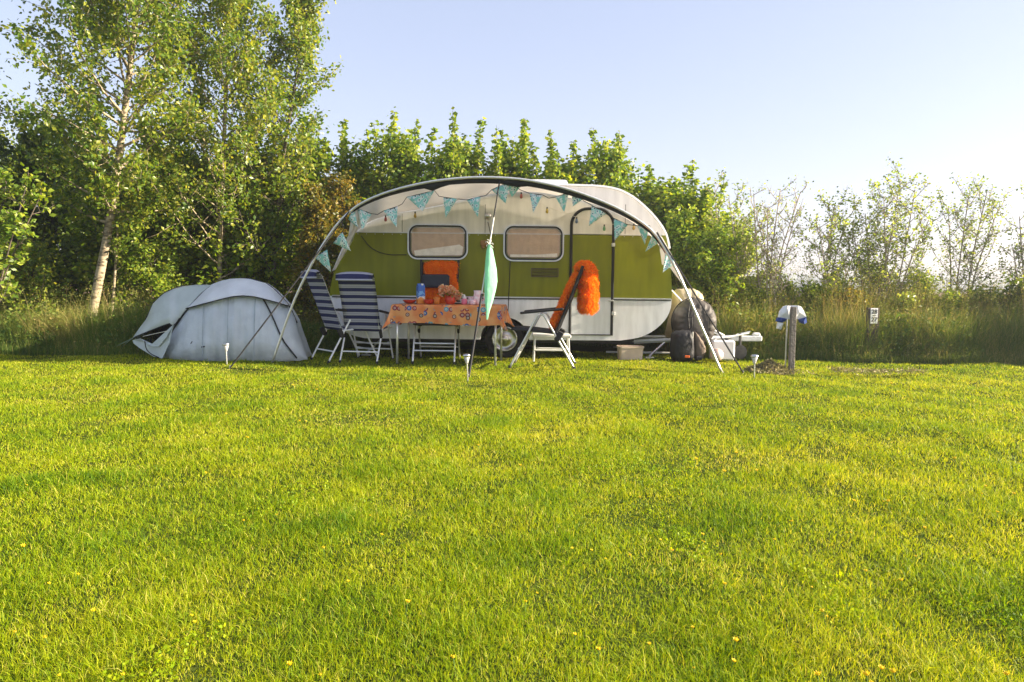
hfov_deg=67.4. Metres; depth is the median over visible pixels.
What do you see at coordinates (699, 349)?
brown bag
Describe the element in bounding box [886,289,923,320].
shrub
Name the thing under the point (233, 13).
birch tree
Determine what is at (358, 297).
folding chair
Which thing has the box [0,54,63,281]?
birch tree
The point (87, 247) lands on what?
hedge tree
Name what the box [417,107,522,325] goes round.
hedge tree
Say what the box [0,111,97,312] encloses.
hedge tree
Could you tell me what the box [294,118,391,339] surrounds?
hedge tree
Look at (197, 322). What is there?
popup tent
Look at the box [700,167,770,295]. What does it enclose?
sapling
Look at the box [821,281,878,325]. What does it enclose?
shrub
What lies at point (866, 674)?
yellow flower
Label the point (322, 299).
folding chair
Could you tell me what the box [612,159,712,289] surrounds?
hedge tree
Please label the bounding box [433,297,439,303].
tumbler
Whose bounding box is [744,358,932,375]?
grass clippings
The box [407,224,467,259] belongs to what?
window
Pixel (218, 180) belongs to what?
hedge tree
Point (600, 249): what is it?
door
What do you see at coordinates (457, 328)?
folding chair
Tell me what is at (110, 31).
birch tree
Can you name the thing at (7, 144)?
hedge tree
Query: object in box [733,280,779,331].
shrub
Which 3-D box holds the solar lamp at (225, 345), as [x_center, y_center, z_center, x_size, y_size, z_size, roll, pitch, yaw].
[-3.264,0.181,8.774,0.080,0.326,0.080,-2,3,0]
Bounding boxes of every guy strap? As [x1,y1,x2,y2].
[229,211,348,368]
[468,181,499,377]
[656,232,743,373]
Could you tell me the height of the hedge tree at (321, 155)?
3.806 m
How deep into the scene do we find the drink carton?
9.27 m
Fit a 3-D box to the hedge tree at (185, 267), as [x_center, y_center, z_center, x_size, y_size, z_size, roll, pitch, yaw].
[-5.226,-1.579,12.234,2.214,3.468,2.108,0,4,-5]
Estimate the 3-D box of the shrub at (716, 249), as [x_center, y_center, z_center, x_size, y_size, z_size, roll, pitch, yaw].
[3.051,-0.807,11.297,1.210,2.016,1.413,-1,5,-25]
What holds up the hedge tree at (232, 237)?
on the ground at (534, 587)
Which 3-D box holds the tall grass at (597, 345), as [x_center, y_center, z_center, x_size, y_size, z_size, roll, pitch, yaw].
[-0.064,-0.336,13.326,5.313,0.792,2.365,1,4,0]
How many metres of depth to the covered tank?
10.44 m
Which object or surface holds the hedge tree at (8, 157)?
on the ground at (534, 587)
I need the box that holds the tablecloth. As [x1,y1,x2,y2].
[382,303,514,329]
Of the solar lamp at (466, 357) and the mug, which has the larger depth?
the mug
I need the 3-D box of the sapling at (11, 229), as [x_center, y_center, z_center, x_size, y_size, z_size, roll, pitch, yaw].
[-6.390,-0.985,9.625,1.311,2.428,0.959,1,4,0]
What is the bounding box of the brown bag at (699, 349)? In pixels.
[692,332,705,360]
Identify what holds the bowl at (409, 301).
on the tablecloth
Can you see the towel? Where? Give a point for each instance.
(784, 314)
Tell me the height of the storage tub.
0.180 m
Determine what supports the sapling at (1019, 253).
on the ground at (534, 587)
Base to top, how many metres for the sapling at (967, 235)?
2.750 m
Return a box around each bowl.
[403,300,415,303]
[423,299,433,303]
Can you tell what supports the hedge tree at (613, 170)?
on the ground at (534, 587)
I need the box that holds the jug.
[473,290,484,304]
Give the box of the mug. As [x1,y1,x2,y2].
[468,300,475,304]
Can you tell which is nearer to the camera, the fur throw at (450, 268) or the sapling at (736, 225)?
the fur throw at (450, 268)
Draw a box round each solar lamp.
[222,343,229,364]
[463,354,470,381]
[751,354,758,377]
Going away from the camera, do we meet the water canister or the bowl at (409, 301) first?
the bowl at (409, 301)
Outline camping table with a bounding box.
[396,323,501,364]
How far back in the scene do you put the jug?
9.20 m
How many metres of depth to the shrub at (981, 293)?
11.05 m
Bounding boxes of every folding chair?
[300,269,379,362]
[336,272,393,363]
[411,259,460,364]
[508,265,584,368]
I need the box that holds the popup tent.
[119,277,311,361]
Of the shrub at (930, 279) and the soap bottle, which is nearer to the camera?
the soap bottle
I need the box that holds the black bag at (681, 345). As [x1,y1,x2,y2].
[670,330,693,361]
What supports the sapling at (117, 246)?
on the ground at (534, 587)
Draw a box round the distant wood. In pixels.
[744,274,1016,289]
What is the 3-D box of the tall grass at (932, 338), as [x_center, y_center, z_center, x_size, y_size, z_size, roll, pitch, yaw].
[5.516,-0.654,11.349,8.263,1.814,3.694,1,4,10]
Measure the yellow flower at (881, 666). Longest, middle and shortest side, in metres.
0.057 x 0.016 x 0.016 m
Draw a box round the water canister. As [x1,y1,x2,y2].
[709,337,734,359]
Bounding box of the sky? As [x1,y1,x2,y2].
[0,0,1023,280]
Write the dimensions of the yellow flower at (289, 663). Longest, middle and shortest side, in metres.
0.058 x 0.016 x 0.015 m
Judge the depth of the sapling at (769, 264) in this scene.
11.10 m
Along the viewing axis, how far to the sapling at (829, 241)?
11.18 m
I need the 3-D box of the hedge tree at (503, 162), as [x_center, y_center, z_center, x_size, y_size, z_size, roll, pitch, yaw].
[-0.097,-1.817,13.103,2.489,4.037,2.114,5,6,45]
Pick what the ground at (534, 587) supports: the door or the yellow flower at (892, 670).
the yellow flower at (892, 670)
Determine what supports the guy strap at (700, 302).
attached to the awning
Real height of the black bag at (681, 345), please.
0.422 m
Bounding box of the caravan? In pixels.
[330,179,761,358]
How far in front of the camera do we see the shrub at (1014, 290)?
10.56 m
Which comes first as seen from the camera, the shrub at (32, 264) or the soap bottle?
the soap bottle
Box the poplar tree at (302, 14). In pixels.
[215,0,343,285]
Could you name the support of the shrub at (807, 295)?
on the ground at (534, 587)
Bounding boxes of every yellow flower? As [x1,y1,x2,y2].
[287,660,292,679]
[733,636,738,655]
[862,670,869,681]
[877,664,884,681]
[890,667,896,681]
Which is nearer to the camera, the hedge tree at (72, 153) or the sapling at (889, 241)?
the sapling at (889, 241)
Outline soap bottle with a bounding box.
[462,294,467,303]
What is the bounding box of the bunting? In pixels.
[316,184,674,271]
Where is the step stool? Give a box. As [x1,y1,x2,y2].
[532,333,570,361]
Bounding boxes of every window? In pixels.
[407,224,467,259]
[503,225,563,261]
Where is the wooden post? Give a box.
[784,307,796,374]
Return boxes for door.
[568,207,614,335]
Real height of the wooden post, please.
0.838 m
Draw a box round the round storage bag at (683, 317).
[671,297,716,344]
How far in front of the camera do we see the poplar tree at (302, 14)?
11.61 m
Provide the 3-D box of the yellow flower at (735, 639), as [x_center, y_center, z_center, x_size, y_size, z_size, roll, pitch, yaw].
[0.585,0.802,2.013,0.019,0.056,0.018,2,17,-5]
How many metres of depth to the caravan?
9.85 m
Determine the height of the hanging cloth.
0.854 m
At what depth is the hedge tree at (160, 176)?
14.03 m
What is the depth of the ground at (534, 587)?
3.13 m
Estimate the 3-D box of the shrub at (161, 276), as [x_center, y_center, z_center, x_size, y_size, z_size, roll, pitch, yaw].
[-5.357,-0.800,11.171,1.454,1.847,1.144,1,4,0]
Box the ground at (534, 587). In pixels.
[0,299,1023,681]
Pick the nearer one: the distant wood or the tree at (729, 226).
the tree at (729, 226)
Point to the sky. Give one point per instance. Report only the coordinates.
(823, 92)
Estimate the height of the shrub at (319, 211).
2.593 m
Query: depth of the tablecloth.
9.02 m
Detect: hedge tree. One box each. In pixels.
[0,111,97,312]
[0,123,58,307]
[0,129,65,309]
[55,136,123,307]
[55,139,184,317]
[109,140,245,309]
[132,136,195,300]
[171,136,307,314]
[183,135,297,308]
[223,114,357,320]
[260,178,327,318]
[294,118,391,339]
[361,106,442,194]
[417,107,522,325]
[473,118,545,327]
[504,129,605,183]
[576,128,645,196]
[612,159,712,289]
[648,172,744,334]
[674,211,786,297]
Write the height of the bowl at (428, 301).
0.055 m
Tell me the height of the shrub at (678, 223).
2.463 m
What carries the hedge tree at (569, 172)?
on the ground at (534, 587)
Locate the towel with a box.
[775,305,806,328]
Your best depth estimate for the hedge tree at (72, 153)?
13.62 m
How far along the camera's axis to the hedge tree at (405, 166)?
12.61 m
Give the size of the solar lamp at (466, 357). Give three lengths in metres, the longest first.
0.326 x 0.080 x 0.080 m
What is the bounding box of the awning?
[271,176,723,372]
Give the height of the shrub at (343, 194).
2.764 m
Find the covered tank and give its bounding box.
[665,288,703,337]
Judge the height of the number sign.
0.794 m
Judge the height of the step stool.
0.338 m
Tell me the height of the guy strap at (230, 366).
1.851 m
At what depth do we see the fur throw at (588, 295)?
8.75 m
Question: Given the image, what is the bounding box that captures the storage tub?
[616,345,643,359]
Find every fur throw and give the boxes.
[423,260,460,303]
[548,259,599,328]
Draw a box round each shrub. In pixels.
[0,236,88,323]
[107,223,187,319]
[283,176,344,326]
[314,168,361,337]
[653,204,711,334]
[679,218,751,332]
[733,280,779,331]
[763,274,799,305]
[784,279,836,325]
[816,271,861,303]
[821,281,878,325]
[854,258,902,305]
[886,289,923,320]
[894,263,945,303]
[922,282,972,326]
[959,278,1003,319]
[985,272,1023,339]
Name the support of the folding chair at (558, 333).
on the ground at (534, 587)
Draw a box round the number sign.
[865,308,879,349]
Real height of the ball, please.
0.164 m
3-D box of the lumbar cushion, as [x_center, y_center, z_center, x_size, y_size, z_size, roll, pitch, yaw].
[-0.951,-0.749,9.582,0.340,0.168,0.072,1,4,1]
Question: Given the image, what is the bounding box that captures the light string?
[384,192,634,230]
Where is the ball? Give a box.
[710,348,723,360]
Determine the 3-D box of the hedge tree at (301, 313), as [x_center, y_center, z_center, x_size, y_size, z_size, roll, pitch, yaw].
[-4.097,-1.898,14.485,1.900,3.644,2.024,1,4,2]
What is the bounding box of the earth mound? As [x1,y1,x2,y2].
[750,359,787,374]
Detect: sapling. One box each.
[0,162,61,302]
[72,154,157,314]
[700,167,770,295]
[738,174,813,311]
[791,185,880,316]
[826,152,960,309]
[920,172,1016,296]
[992,180,1023,309]
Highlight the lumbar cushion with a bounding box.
[422,274,449,287]
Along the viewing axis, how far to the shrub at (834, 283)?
12.06 m
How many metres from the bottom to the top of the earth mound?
0.180 m
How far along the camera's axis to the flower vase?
9.22 m
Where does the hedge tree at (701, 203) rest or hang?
on the ground at (534, 587)
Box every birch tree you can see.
[0,0,239,320]
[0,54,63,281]
[132,0,298,281]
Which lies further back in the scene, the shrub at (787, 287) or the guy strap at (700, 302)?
the shrub at (787, 287)
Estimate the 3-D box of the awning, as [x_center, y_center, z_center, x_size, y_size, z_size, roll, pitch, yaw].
[-0.237,-0.801,9.119,5.183,2.172,1.435,1,4,0]
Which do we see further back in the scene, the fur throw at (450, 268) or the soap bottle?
the fur throw at (450, 268)
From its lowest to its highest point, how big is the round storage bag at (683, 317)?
0.664 m
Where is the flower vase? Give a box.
[437,284,461,303]
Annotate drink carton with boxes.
[416,283,424,303]
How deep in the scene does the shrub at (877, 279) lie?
12.48 m
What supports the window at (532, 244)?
in the caravan
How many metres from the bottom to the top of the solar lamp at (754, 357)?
0.326 m
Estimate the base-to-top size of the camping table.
0.695 m
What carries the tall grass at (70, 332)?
on the ground at (534, 587)
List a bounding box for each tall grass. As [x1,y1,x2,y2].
[0,274,359,355]
[359,326,655,347]
[651,239,1023,364]
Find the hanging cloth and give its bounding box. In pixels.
[484,239,496,319]
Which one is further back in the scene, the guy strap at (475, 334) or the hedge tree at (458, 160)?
the hedge tree at (458, 160)

